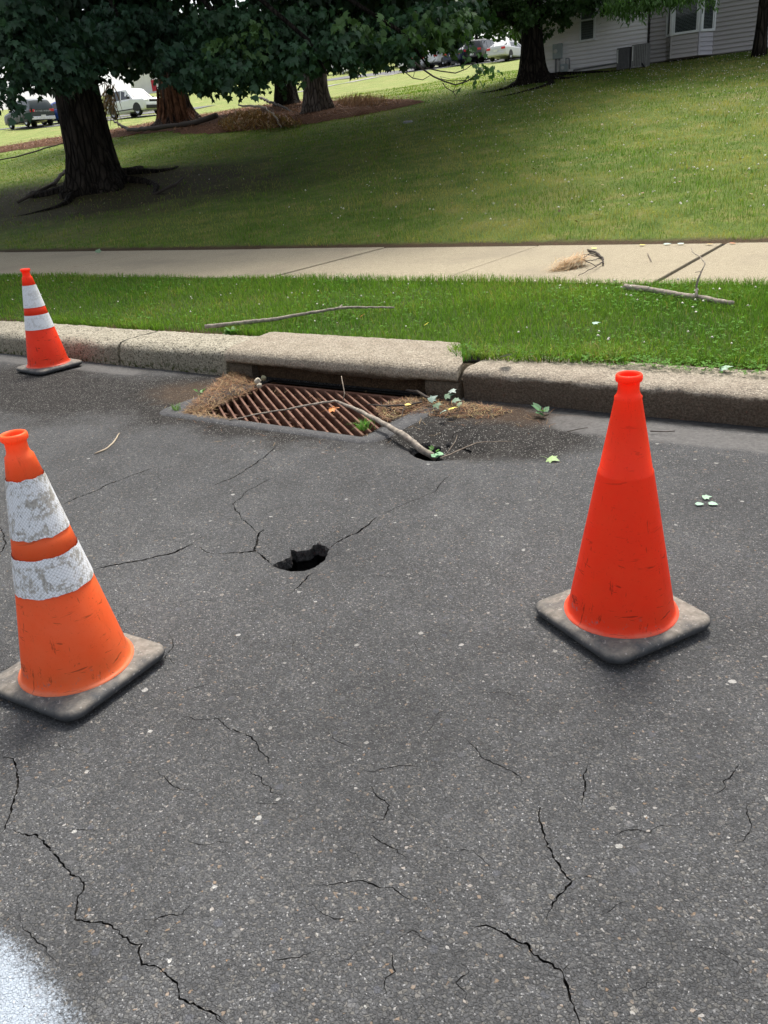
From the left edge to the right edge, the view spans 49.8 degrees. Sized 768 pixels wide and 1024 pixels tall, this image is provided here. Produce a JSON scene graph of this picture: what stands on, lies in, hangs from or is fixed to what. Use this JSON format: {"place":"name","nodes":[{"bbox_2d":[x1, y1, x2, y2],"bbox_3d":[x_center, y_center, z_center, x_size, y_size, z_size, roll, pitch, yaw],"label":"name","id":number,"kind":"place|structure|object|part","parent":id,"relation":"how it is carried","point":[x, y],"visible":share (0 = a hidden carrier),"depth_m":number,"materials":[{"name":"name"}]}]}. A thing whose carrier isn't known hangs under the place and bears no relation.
{"place":"outdoors","nodes":[
{"label":"outdoors","id":0,"kind":"place"},
{"bbox_2d":[11,114,156,129],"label":"hill street","id":1,"kind":"structure","parent":0,"point":[59,124],"depth_m":59.69,"materials":[{"name":"grey asphalt"}]},
{"bbox_2d":[4,99,55,128],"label":"parked car","id":2,"kind":"object","parent":1,"relation":"on","point":[43,110],"visible":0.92,"depth_m":59.43,"materials":[{"name":"green paint"}]},
{"bbox_2d":[106,89,156,118],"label":"parked car","id":3,"kind":"object","parent":1,"relation":"on","point":[135,102],"visible":0.64,"depth_m":52.79,"materials":[{"name":"white paint"}]},
{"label":"side window","id":4,"kind":"part","parent":3,"relation":"part of","materials":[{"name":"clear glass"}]},
{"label":"side window","id":5,"kind":"part","parent":3,"relation":"part of","materials":[{"name":"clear glass"}]},
{"bbox_2d":[0,105,212,129],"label":"side street","id":6,"kind":"structure","parent":0,"point":[109,117],"depth_m":59.48,"materials":[{"name":"grey asphalt"}]},
{"bbox_2d":[42,102,58,124],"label":"parked car","id":7,"kind":"object","parent":6,"relation":"on","point":[53,104],"visible":0.06,"depth_m":61.79,"materials":[{"name":"blue paint"}]},
{"bbox_2d":[298,73,397,91],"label":"hill path","id":8,"kind":"structure","parent":0,"point":[357,80],"depth_m":70.79,"materials":[{"name":"grey concrete"}]},
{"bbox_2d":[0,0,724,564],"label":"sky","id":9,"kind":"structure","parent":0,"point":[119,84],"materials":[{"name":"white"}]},
{"bbox_2d":[0,353,767,1023],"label":"road","id":10,"kind":"structure","parent":0,"point":[182,527],"depth_m":1.92,"materials":[{"name":"grey asphalt"}]},
{"bbox_2d":[16,268,81,375],"bbox_3d":[-2.458,-1.362,5.868,0.358,0.709,0.358,14,30,37],"label":"traffic cone","id":11,"kind":"object","parent":10,"relation":"on","point":[46,353],"visible":1,"depth_m":5.83,"materials":[{"name":"plastic"}]},
{"bbox_2d":[0,429,164,721],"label":"traffic cone","id":12,"kind":"object","parent":10,"relation":"on","point":[82,654],"visible":1,"depth_m":2.11,"materials":[{"name":"plastic"}]},
{"bbox_2d":[94,433,119,453],"bbox_3d":[-1.395,-0.352,4.218,0.039,0.011,0.313,-2,24,7],"label":"stick","id":13,"kind":"object","parent":10,"relation":"on","point":[112,443],"visible":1,"depth_m":4.16,"materials":[{"name":"beige wood"}]},
{"bbox_2d":[160,365,438,558],"bbox_3d":[-0.381,-0.332,4.787,1.540,0.840,1.025,11,29,32],"label":"drain inlet","id":14,"kind":"object","parent":10,"relation":"in","point":[401,423],"visible":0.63,"depth_m":4.69,"materials":[{"name":"concrete"}]},
{"bbox_2d":[170,403,180,410],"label":"weed","id":15,"kind":"object","parent":14,"relation":"on","point":[177,409],"visible":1,"depth_m":4.69,"materials":[{"name":"green plant"}]},
{"bbox_2d":[178,404,232,419],"bbox_3d":[-0.999,-0.545,4.577,0.208,0.045,0.492,-19,28,-29],"label":"straw strip","id":16,"kind":"object","parent":14,"relation":"on","point":[208,413],"visible":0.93,"depth_m":4.59,"materials":[{"name":"brown plant"}]},
{"bbox_2d":[183,368,256,414],"bbox_3d":[-0.955,-0.743,4.991,0.387,0.104,0.964,-2,24,8],"label":"needle heap","id":17,"kind":"object","parent":14,"relation":"on","point":[216,387],"visible":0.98,"depth_m":4.97,"materials":[{"name":"brown plant"}]},
{"bbox_2d":[193,383,426,436],"bbox_3d":[-0.414,-0.544,4.606,1.210,0.078,0.680,11,29,32],"label":"drain grate","id":18,"kind":"object","parent":14,"relation":"in","point":[326,421],"visible":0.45,"depth_m":4.67,"materials":[{"name":"metal"}]},
{"bbox_2d":[254,378,261,383],"bbox_3d":[-0.777,-0.806,5.092,0.040,0.038,0.038,-40,30,11],"label":"stone","id":19,"kind":"object","parent":18,"relation":"on","point":[257,380],"visible":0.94,"depth_m":5.08,"materials":[{"name":"beige stone"}]},
{"bbox_2d":[322,406,339,411],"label":"fallen leaf","id":20,"kind":"object","parent":18,"relation":"on","point":[333,408],"visible":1,"depth_m":4.38,"materials":[{"name":"orange plant"}]},
{"bbox_2d":[229,400,437,460],"bbox_3d":[-0.203,-0.447,4.192,1.276,0.123,0.355,11,29,32],"label":"fallen branch","id":21,"kind":"object","parent":18,"relation":"on","point":[414,443],"visible":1,"depth_m":3.99,"materials":[{"name":"wood"}]},
{"bbox_2d":[345,417,374,430],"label":"weed","id":22,"kind":"object","parent":18,"relation":"in","point":[365,426],"visible":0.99,"depth_m":4.08,"materials":[{"name":"green plant"}]},
{"bbox_2d":[224,332,477,399],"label":"inlet slab","id":23,"kind":"structure","parent":14,"relation":"on","point":[438,367],"depth_m":4.88,"materials":[{"name":"concrete"}]},
{"bbox_2d":[452,343,470,361],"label":"weed","id":24,"kind":"object","parent":23,"relation":"on","point":[463,355],"visible":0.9,"depth_m":4.56,"materials":[{"name":"green plant"}]},
{"bbox_2d":[179,385,555,453],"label":"scattered needles","id":25,"kind":"object","parent":10,"relation":"on","point":[339,423],"visible":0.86,"depth_m":4.14,"materials":[{"name":"brown plant"}]},
{"bbox_2d":[0,321,767,427],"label":"kerb","id":26,"kind":"structure","parent":10,"relation":"on","point":[728,396],"depth_m":4.25,"materials":[{"name":"concrete"}]},
{"bbox_2d":[457,342,765,374],"bbox_3d":[1.335,-0.787,4.215,2.158,0.052,0.292,11,29,32],"label":"overhanging clover","id":27,"kind":"object","parent":26,"relation":"on","point":[662,362],"visible":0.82,"depth_m":4.15,"materials":[{"name":"green plant"}]},
{"bbox_2d":[719,365,732,370],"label":"fallen leaf","id":28,"kind":"object","parent":26,"relation":"on","point":[724,368],"visible":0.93,"depth_m":3.95,"materials":[{"name":"plant"}]},
{"bbox_2d":[7,420,766,1023],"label":"stone chips","id":29,"kind":"object","parent":10,"relation":"in","point":[391,764],"visible":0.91,"depth_m":1.76,"materials":[{"name":"grey stone"}]},
{"bbox_2d":[376,394,512,421],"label":"needle litter","id":30,"kind":"object","parent":10,"relation":"on","point":[490,409],"visible":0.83,"depth_m":4.30,"materials":[{"name":"brown plant"}]},
{"bbox_2d":[367,401,422,420],"bbox_3d":[0.086,-0.553,4.339,0.350,0.022,0.244,43,53,59],"label":"stick","id":31,"kind":"object","parent":30,"relation":"on","point":[395,405],"visible":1,"depth_m":4.36,"materials":[{"name":"brown wood"}]},
{"bbox_2d":[406,389,435,401],"bbox_3d":[0.199,-0.636,4.473,0.030,0.024,0.292,-15,26,-22],"label":"stick","id":32,"kind":"object","parent":30,"relation":"on","point":[420,393],"visible":0.88,"depth_m":4.48,"materials":[{"name":"wood"}]},
{"bbox_2d":[427,395,437,402],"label":"fallen leaf","id":33,"kind":"object","parent":30,"relation":"on","point":[431,399],"visible":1,"depth_m":4.32,"materials":[{"name":"green plant"}]},
{"bbox_2d":[432,402,441,408],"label":"fallen leaf","id":34,"kind":"object","parent":30,"relation":"on","point":[436,405],"visible":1,"depth_m":4.26,"materials":[{"name":"green plant"}]},
{"bbox_2d":[444,393,454,398],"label":"fallen leaf","id":35,"kind":"object","parent":30,"relation":"on","point":[448,395],"visible":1,"depth_m":4.36,"materials":[{"name":"green plant"}]},
{"bbox_2d":[440,437,512,458],"bbox_3d":[0.394,-0.315,3.711,0.362,0.054,0.107,-13,25,-17],"label":"stick","id":36,"kind":"object","parent":10,"relation":"on","point":[468,446],"visible":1,"depth_m":3.70,"materials":[{"name":"brown wood"}]},
{"bbox_2d":[532,403,548,415],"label":"weed","id":37,"kind":"object","parent":10,"relation":"on","point":[536,406],"visible":1,"depth_m":4.07,"materials":[{"name":"green plant"}]},
{"bbox_2d":[542,455,558,462],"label":"fallen leaf","id":38,"kind":"object","parent":10,"relation":"on","point":[550,459],"visible":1,"depth_m":3.48,"materials":[{"name":"plant"}]},
{"bbox_2d":[536,370,710,663],"bbox_3d":[0.630,-0.016,2.167,0.358,0.709,0.358,-16,26,-23],"label":"traffic cone","id":39,"kind":"object","parent":10,"relation":"on","point":[618,602],"visible":1,"depth_m":2.13,"materials":[{"name":"plastic"}]},
{"bbox_2d":[0,48,767,251],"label":"lawn","id":40,"kind":"structure","parent":0,"point":[344,88],"depth_m":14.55,"materials":[{"name":"green plant"}]},
{"bbox_2d":[0,143,62,159],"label":"fallen branch","id":41,"kind":"object","parent":40,"relation":"on","point":[31,152],"visible":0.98,"depth_m":33.17,"materials":[{"name":"wood"}]},
{"bbox_2d":[17,169,64,203],"bbox_3d":[-7.993,-8.047,20.246,0.675,0.652,3.879,-5,24,1],"label":"fallen branch","id":42,"kind":"object","parent":40,"relation":"on","point":[56,180],"visible":0.85,"depth_m":18.96,"materials":[{"name":"wood"}]},
{"bbox_2d":[152,177,183,194],"bbox_3d":[-4.405,-6.774,17.155,0.168,0.270,1.536,1,25,13],"label":"fallen branch","id":43,"kind":"object","parent":40,"relation":"on","point":[170,186],"visible":1,"depth_m":16.94,"materials":[{"name":"brown wood"}]},
{"bbox_2d":[0,153,359,227],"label":"trunk litter","id":44,"kind":"object","parent":40,"relation":"on","point":[115,195],"visible":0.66,"depth_m":17.93,"materials":[{"name":"brown plant"}]},
{"bbox_2d":[0,94,423,152],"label":"mulch bed","id":45,"kind":"object","parent":40,"relation":"on","point":[313,118],"visible":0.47,"depth_m":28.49,"materials":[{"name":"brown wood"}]},
{"bbox_2d":[116,9,201,138],"bbox_3d":[-9.370,-22.532,33.069,9.465,13.768,9.147,-1,24,10],"label":"pine tree","id":46,"kind":"object","parent":45,"relation":"on","point":[173,106],"visible":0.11,"depth_m":34.85,"materials":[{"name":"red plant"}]},
{"bbox_2d":[112,113,218,131],"bbox_3d":[-9.926,-16.174,34.285,1.380,0.892,11.403,-20,28,-30],"label":"fallen log","id":47,"kind":"object","parent":45,"relation":"on","point":[210,117],"visible":0.97,"depth_m":31.56,"materials":[{"name":"brown wood"}]},
{"bbox_2d":[218,107,301,131],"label":"dead pine branches","id":48,"kind":"object","parent":45,"relation":"on","point":[235,117],"visible":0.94,"depth_m":27.18,"materials":[{"name":"brown plant"}]},
{"bbox_2d":[238,104,281,127],"bbox_3d":[-4.216,-13.753,28.596,0.375,1.167,7.953,-12,25,-14],"label":"fallen branch","id":49,"kind":"object","parent":48,"relation":"on","point":[260,106],"visible":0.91,"depth_m":29.19,"materials":[{"name":"wood"}]},
{"bbox_2d":[259,96,293,111],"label":"fallen branch","id":50,"kind":"object","parent":45,"relation":"on","point":[272,102],"visible":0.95,"depth_m":34.09,"materials":[{"name":"wood"}]},
{"bbox_2d":[254,2,300,106],"bbox_3d":[-4.574,-23.439,33.411,9.206,13.760,9.158,11,29,32],"label":"pine tree","id":51,"kind":"object","parent":45,"relation":"on","point":[292,95],"visible":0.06,"depth_m":35.49,"materials":[{"name":"brown plant"}]},
{"bbox_2d":[297,0,334,114],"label":"maple tree","id":52,"kind":"object","parent":45,"relation":"on","point":[316,96],"visible":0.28,"depth_m":28.03,"materials":[{"name":"brown plant"}]},
{"bbox_2d":[337,91,389,106],"bbox_3d":[-0.850,-13.817,27.954,1.254,0.968,5.208,-12,25,-14],"label":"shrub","id":53,"kind":"object","parent":45,"relation":"on","point":[358,100],"visible":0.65,"depth_m":27.50,"materials":[{"name":"brown plant"}]},
{"bbox_2d":[128,65,332,93],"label":"white building","id":54,"kind":"structure","parent":40,"relation":"on","point":[145,82],"depth_m":193.29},
{"bbox_2d":[151,80,156,90],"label":"door","id":55,"kind":"structure","parent":54,"relation":"in","point":[152,81],"depth_m":192.31,"materials":[{"name":"red"}]},
{"bbox_2d":[0,0,505,216],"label":"maple tree","id":56,"kind":"object","parent":40,"relation":"on","point":[66,54],"visible":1,"depth_m":13.93,"materials":[{"name":"green plant"}]},
{"bbox_2d":[99,83,121,129],"bbox_3d":[-10.230,-14.878,30.363,1.206,1.586,0.726,11,29,32],"label":"dead pine bough","id":57,"kind":"object","parent":56,"relation":"attached to","point":[109,104],"visible":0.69,"depth_m":30.13,"materials":[{"name":"brown plant"}]},
{"bbox_2d":[2,65,765,240],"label":"fallen leaves","id":58,"kind":"object","parent":40,"relation":"on","point":[559,210],"visible":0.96,"depth_m":13.05,"materials":[{"name":"plant"}]},
{"bbox_2d":[159,52,767,224],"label":"lawn clover flowers","id":59,"kind":"object","parent":40,"relation":"on","point":[622,195],"visible":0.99,"depth_m":16.74,"materials":[{"name":"plant"}]},
{"bbox_2d":[443,0,509,41],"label":"broadleaf tree","id":60,"kind":"object","parent":40,"relation":"on","point":[489,36],"visible":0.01,"depth_m":98.65,"materials":[{"name":"green plant"}]},
{"bbox_2d":[477,0,621,99],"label":"maple tree","id":61,"kind":"object","parent":40,"relation":"on","point":[526,20],"visible":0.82,"depth_m":24.65,"materials":[{"name":"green plant"}]},
{"bbox_2d":[616,47,631,69],"bbox_3d":[7.168,-13.444,24.497,0.400,0.560,0.410,16,31,39],"label":"air conditioner","id":62,"kind":"object","parent":40,"relation":"on","point":[624,55],"visible":0.86,"depth_m":24.35,"materials":[{"name":"metal"}]},
{"bbox_2d":[631,43,650,67],"bbox_3d":[7.535,-13.385,24.254,0.440,0.600,0.450,8,27,28],"label":"air conditioner","id":63,"kind":"object","parent":40,"relation":"on","point":[640,54],"visible":0.99,"depth_m":24.09,"materials":[{"name":"metal"}]},
{"bbox_2d":[543,0,767,72],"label":"grey house","id":64,"kind":"structure","parent":40,"relation":"on","point":[677,34],"depth_m":24.32,"materials":[{"name":"plastic"}]},
{"bbox_2d":[553,43,562,71],"bbox_3d":[5.485,-14.279,26.182,0.291,0.969,0.188,11,29,32],"label":"electric meter","id":65,"kind":"object","parent":64,"relation":"attached to","point":[558,51],"visible":0.91,"depth_m":26.05,"materials":[{"name":"grey paint"}]},
{"bbox_2d":[558,58,569,71],"bbox_3d":[5.678,-14.030,26.045,0.366,0.462,0.225,1,25,14],"label":"gas meter","id":66,"kind":"object","parent":64,"relation":"attached to","point":[563,67],"visible":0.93,"depth_m":26.01,"materials":[{"name":"grey paint"}]},
{"bbox_2d":[579,8,595,41],"bbox_3d":[6.222,-15.058,25.290,0.511,1.150,0.040,11,29,32],"label":"window","id":67,"kind":"structure","parent":64,"relation":"in","point":[587,26],"depth_m":25.38,"materials":[{"name":"white glass"}]},
{"bbox_2d":[573,62,616,70],"bbox_3d":[6.633,-13.842,25.535,1.681,0.200,0.140,11,29,32],"label":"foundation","id":68,"kind":"object","parent":64,"relation":"attached to","point":[594,66],"depth_m":25.66,"materials":[{"name":"grey concrete"}]},
{"bbox_2d":[665,0,716,59],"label":"bay window","id":69,"kind":"structure","parent":64,"relation":"in","point":[688,33],"depth_m":23.66,"materials":[{"name":"grey plastic"}]},
{"bbox_2d":[596,0,767,57],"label":"young tree","id":70,"kind":"object","parent":40,"relation":"on","point":[626,8],"visible":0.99,"depth_m":21.13,"materials":[{"name":"green plant"}]},
{"bbox_2d":[0,242,767,286],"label":"sidewalk","id":71,"kind":"structure","parent":0,"point":[733,261],"depth_m":8.10,"materials":[{"name":"concrete"}]},
{"bbox_2d":[543,248,603,275],"bbox_3d":[1.726,-2.182,7.106,0.488,0.214,1.383,11,29,32],"label":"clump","id":72,"kind":"object","parent":71,"relation":"on","point":[566,264],"visible":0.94,"depth_m":6.91,"materials":[{"name":"beige plant"}]},
{"bbox_2d":[0,271,767,370],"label":"verge","id":73,"kind":"structure","parent":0,"point":[355,325],"depth_m":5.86,"materials":[{"name":"green plant"}]},
{"bbox_2d":[223,326,237,334],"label":"weed","id":74,"kind":"object","parent":73,"relation":"on","point":[228,331],"visible":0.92,"depth_m":5.81,"materials":[{"name":"green plant"}]},
{"bbox_2d":[204,305,394,328],"bbox_3d":[-0.603,-1.415,5.927,1.359,0.062,0.179,-5,24,2],"label":"fallen branch","id":75,"kind":"object","parent":73,"relation":"on","point":[219,325],"visible":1,"depth_m":5.88,"materials":[{"name":"grey wood"}]},
{"bbox_2d":[7,271,756,343],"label":"verge clover flowers","id":76,"kind":"object","parent":73,"relation":"on","point":[630,286],"visible":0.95,"depth_m":5.51,"materials":[{"name":"white flower petals"},{"name":"green plant leaves"}]},
{"bbox_2d":[0,274,767,365],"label":"clover leaves","id":77,"kind":"object","parent":73,"relation":"on","point":[159,280],"visible":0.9,"depth_m":5.53,"materials":[{"name":"green plant"}]},
{"bbox_2d":[439,336,637,364],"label":"overhanging grass","id":78,"kind":"structure","parent":73,"relation":"on","point":[483,355],"depth_m":4.45,"materials":[{"name":"green plant"}]},
{"bbox_2d":[623,248,734,304],"bbox_3d":[2.020,-1.545,5.376,0.372,0.254,0.958,-15,26,-20],"label":"fallen branch","id":79,"kind":"object","parent":73,"relation":"on","point":[670,292],"visible":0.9,"depth_m":5.30,"materials":[{"name":"wood"}]},
{"bbox_2d":[327,58,519,80],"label":"parking lot","id":80,"kind":"structure","parent":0,"point":[409,70],"depth_m":79.66,"materials":[{"name":"grey asphalt"}]},
{"bbox_2d":[398,60,434,69],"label":"parked car","id":81,"kind":"object","parent":80,"relation":"on","point":[422,66],"visible":0.22,"depth_m":78.29,"materials":[{"name":"white paint"}]},
{"bbox_2d":[422,50,455,67],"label":"parked car","id":82,"kind":"object","parent":80,"relation":"on","point":[438,60],"visible":0.51,"depth_m":77.64,"materials":[{"name":"white paint"}]},
{"bbox_2d":[443,46,480,65],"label":"parked car","id":83,"kind":"object","parent":80,"relation":"on","point":[449,61],"visible":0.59,"depth_m":74.40,"materials":[{"name":"grey paint"}]},
{"bbox_2d":[464,39,500,62],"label":"parked car","id":84,"kind":"object","parent":80,"relation":"on","point":[482,45],"visible":0.35,"depth_m":73.91,"materials":[{"name":"black paint"}]},
{"bbox_2d":[486,40,520,61],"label":"parked car","id":85,"kind":"object","parent":80,"relation":"on","point":[507,50],"visible":0.73,"depth_m":67.56,"materials":[{"name":"silver metal"}]}
]}

